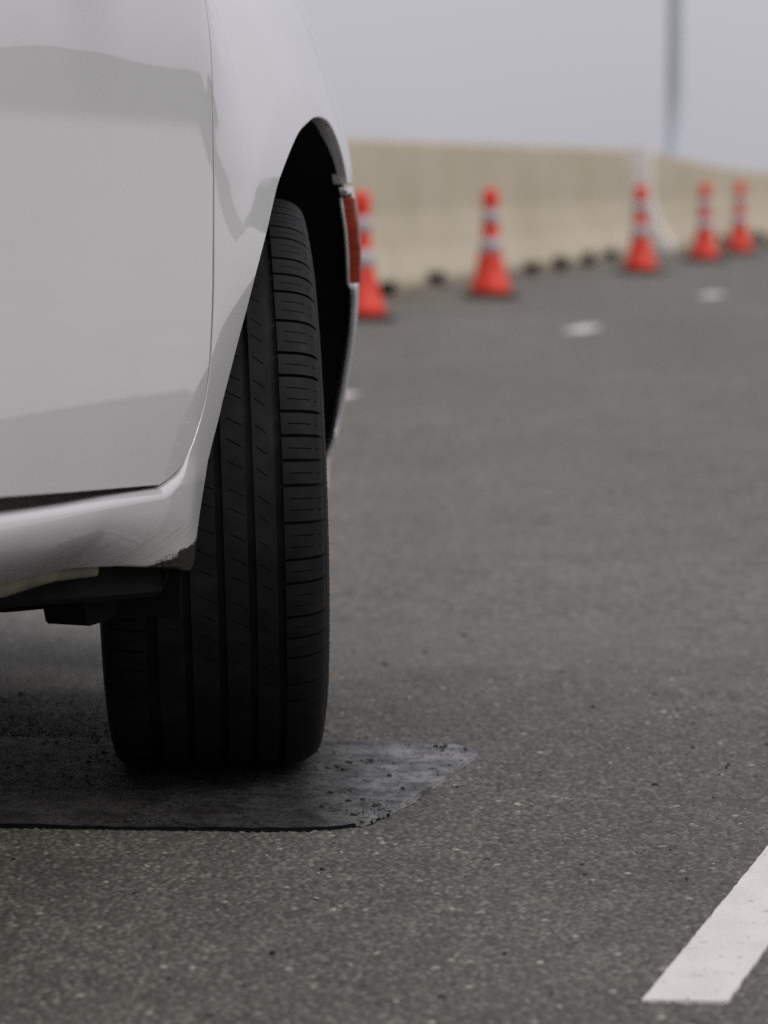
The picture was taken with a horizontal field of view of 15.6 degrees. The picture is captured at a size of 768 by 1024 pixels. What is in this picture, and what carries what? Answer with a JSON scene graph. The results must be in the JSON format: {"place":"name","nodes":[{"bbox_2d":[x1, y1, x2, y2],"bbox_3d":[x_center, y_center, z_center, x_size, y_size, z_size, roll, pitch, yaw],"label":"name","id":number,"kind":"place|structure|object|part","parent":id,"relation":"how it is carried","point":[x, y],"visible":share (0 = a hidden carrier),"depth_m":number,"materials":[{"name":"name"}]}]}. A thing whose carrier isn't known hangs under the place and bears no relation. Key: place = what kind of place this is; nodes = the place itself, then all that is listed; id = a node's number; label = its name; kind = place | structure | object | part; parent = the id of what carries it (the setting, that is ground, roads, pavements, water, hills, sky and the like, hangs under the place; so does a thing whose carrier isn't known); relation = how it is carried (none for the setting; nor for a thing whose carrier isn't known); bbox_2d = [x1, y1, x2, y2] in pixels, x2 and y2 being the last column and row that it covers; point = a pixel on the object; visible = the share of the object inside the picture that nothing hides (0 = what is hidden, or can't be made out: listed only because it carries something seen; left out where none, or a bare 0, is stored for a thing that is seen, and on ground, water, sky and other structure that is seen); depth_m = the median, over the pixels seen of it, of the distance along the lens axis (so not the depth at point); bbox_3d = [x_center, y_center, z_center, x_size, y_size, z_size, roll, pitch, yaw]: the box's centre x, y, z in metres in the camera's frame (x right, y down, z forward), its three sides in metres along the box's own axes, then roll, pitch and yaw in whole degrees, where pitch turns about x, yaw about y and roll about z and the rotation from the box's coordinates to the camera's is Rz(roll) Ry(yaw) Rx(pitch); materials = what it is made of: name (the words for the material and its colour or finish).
{"place":"outdoors","nodes":[
{"label":"outdoors","id":0,"kind":"place"},
{"bbox_2d":[0,244,767,633],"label":"road","id":1,"kind":"structure","parent":0,"point":[524,458],"depth_m":7.59,"materials":[{"name":"grey asphalt"}]},
{"bbox_2d":[345,393,358,397],"bbox_3d":[-0.200,-0.382,9.443,0.105,0.005,0.480,2,7,15],"label":"lane marking","id":2,"kind":"object","parent":1,"relation":"on","point":[350,394],"visible":0.16,"depth_m":9.59,"materials":[{"name":"paint"}]},
{"bbox_2d":[355,191,395,321],"bbox_3d":[-0.118,-1.323,14.446,0.310,0.665,0.310,-1,7,-12],"label":"traffic cone","id":3,"kind":"object","parent":1,"relation":"on","point":[371,307],"visible":0.59,"depth_m":14.38,"materials":[{"name":"orange plastic"},{"name":"white reflective plastic"}]},
{"bbox_2d":[0,622,767,1023],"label":"road surface","id":4,"kind":"object","parent":1,"relation":"on","point":[214,918],"visible":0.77,"depth_m":3.11,"materials":[{"name":"grey asphalt"}]},
{"bbox_2d":[0,0,360,769],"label":"parked car","id":5,"kind":"object","parent":4,"relation":"on","point":[180,256],"visible":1,"depth_m":3.10,"materials":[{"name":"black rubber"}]},
{"bbox_3d":[-0.358,-0.285,2.620,0.048,0.606,1.028,2,7,17],"label":"front door","id":6,"kind":"part","parent":5,"relation":"part of","materials":[{"name":"white paint"}]},
{"bbox_2d":[0,737,478,827],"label":"bitumen patch","id":7,"kind":"object","parent":4,"relation":"on","point":[118,786],"visible":0.82,"depth_m":3.47,"materials":[{"name":"black asphalt"}]},
{"bbox_2d":[3,736,467,825],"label":"loose crumbs","id":8,"kind":"object","parent":7,"relation":"on","point":[130,819],"visible":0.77,"depth_m":3.46,"materials":[{"name":"black asphalt"}]},
{"bbox_2d":[0,752,479,830],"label":"bitumen edge","id":9,"kind":"object","parent":4,"relation":"on","point":[31,825],"visible":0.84,"depth_m":3.26,"materials":[{"name":"black asphalt"}]},
{"bbox_2d":[0,627,746,1023],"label":"loose chips","id":10,"kind":"object","parent":4,"relation":"on","point":[474,787],"visible":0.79,"depth_m":3.42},
{"bbox_2d":[10,629,767,1023],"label":"dark grit","id":11,"kind":"object","parent":4,"relation":"on","point":[444,815],"visible":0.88,"depth_m":3.33,"materials":[{"name":"black gravel"}]},
{"bbox_2d":[642,846,767,1003],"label":"lane line","id":12,"kind":"object","parent":4,"relation":"on","point":[716,960],"visible":1,"depth_m":2.74,"materials":[{"name":"paint"}]},
{"bbox_2d":[343,138,633,290],"bbox_3d":[-0.562,-1.667,16.211,0.704,1.016,20.146,2,7,15],"label":"concrete barrier","id":13,"kind":"object","parent":1,"relation":"on","point":[427,205],"visible":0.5,"depth_m":20.47,"materials":[{"name":"beige concrete"}]},
{"bbox_2d":[461,188,519,298],"bbox_3d":[0.647,-1.639,17.042,0.310,0.665,0.310,-1,7,-8],"label":"traffic cone","id":14,"kind":"object","parent":1,"relation":"on","point":[489,281],"visible":1,"depth_m":16.98,"materials":[{"name":"orange plastic"},{"name":"white reflective plastic"}]},
{"bbox_2d":[380,239,767,303],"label":"gutter dirt","id":15,"kind":"structure","parent":1,"relation":"on","point":[409,292],"depth_m":20.53,"materials":[{"name":"grey soil"}]},
{"bbox_2d":[377,278,404,295],"bbox_3d":[0.017,-1.352,16.872,0.216,0.113,0.231,0,7,0],"label":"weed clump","id":16,"kind":"object","parent":15,"relation":"on","point":[387,288],"visible":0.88,"depth_m":16.84,"materials":[{"name":"plant"}]},
{"bbox_2d":[427,269,450,284],"bbox_3d":[0.352,-1.537,18.394,0.226,0.114,0.229,0,7,0],"label":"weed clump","id":17,"kind":"object","parent":15,"relation":"on","point":[437,278],"visible":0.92,"depth_m":18.36,"materials":[{"name":"plant"}]},
{"bbox_2d":[521,260,540,273],"bbox_3d":[1.086,-1.815,20.705,0.219,0.110,0.234,0,7,0],"label":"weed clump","id":18,"kind":"object","parent":15,"relation":"on","point":[529,267],"visible":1,"depth_m":20.67,"materials":[{"name":"plant"}]},
{"bbox_2d":[551,255,573,268],"bbox_3d":[1.374,-1.932,21.638,0.217,0.115,0.220,0,7,0],"label":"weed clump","id":19,"kind":"object","parent":15,"relation":"on","point":[560,262],"visible":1,"depth_m":21.62,"materials":[{"name":"plant"}]},
{"bbox_2d":[579,250,599,264],"bbox_3d":[1.646,-2.048,22.553,0.215,0.124,0.214,0,7,0],"label":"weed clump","id":20,"kind":"object","parent":15,"relation":"on","point":[588,258],"visible":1,"depth_m":22.52,"materials":[{"name":"plant"}]},
{"bbox_2d":[602,248,620,258],"bbox_3d":[1.940,-2.194,23.817,0.200,0.110,0.209,3,8,24],"label":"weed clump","id":21,"kind":"object","parent":15,"relation":"on","point":[612,254],"visible":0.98,"depth_m":23.79,"materials":[{"name":"plant"}]},
{"bbox_2d":[716,231,727,243],"bbox_3d":[3.471,-2.817,28.774,0.253,0.148,0.243,4,8,30],"label":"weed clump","id":22,"kind":"object","parent":15,"relation":"on","point":[723,238],"visible":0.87,"depth_m":28.72,"materials":[{"name":"plant"}]},
{"bbox_2d":[750,230,766,240],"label":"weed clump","id":23,"kind":"object","parent":15,"relation":"on","point":[759,236],"visible":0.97,"depth_m":29.94,"materials":[{"name":"plant"}]},
{"bbox_2d":[562,326,602,331],"bbox_3d":[0.965,-0.889,13.612,0.105,0.005,0.481,2,7,15],"label":"lane marking","id":24,"kind":"object","parent":1,"relation":"on","point":[582,329],"visible":1,"depth_m":13.61,"materials":[{"name":"paint"}]},
{"bbox_2d":[613,185,667,273],"bbox_3d":[1.936,-2.136,21.133,0.310,0.665,0.310,-3,8,-25],"label":"traffic cone","id":25,"kind":"object","parent":1,"relation":"on","point":[640,259],"visible":1,"depth_m":21.07,"materials":[{"name":"orange plastic"},{"name":"white reflective plastic"}]},
{"bbox_2d":[666,0,683,157],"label":"street lamp","id":26,"kind":"object","parent":1,"relation":"on","point":[674,113],"visible":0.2,"depth_m":39.66,"materials":[{"name":"grey metal"}]},
{"bbox_2d":[628,148,767,252],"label":"concrete barrier","id":27,"kind":"object","parent":1,"relation":"on","point":[671,184],"visible":0.75,"depth_m":27.85,"materials":[{"name":"beige concrete"}]},
{"bbox_2d":[681,183,726,261],"bbox_3d":[2.745,-2.482,23.979,0.310,0.665,0.310,-2,7,-17],"label":"traffic cone","id":28,"kind":"object","parent":1,"relation":"on","point":[703,249],"visible":1,"depth_m":23.92,"materials":[{"name":"orange plastic"}]},
{"bbox_2d":[697,293,725,296],"bbox_3d":[2.030,-1.344,17.355,0.105,0.005,0.481,2,7,15],"label":"lane marking","id":29,"kind":"object","parent":1,"relation":"on","point":[711,294],"visible":1,"depth_m":17.32,"materials":[{"name":"paint"}]},
{"bbox_2d":[718,182,761,253],"bbox_3d":[3.325,-2.750,26.183,0.310,0.665,0.310,-4,8,-30],"label":"traffic cone","id":30,"kind":"object","parent":1,"relation":"on","point":[739,242],"visible":0.98,"depth_m":26.12,"materials":[{"name":"orange plastic"}]},
{"bbox_2d":[300,0,767,170],"label":"sky","id":31,"kind":"structure","parent":0,"point":[565,73],"materials":[{"name":"grey"}]}
]}

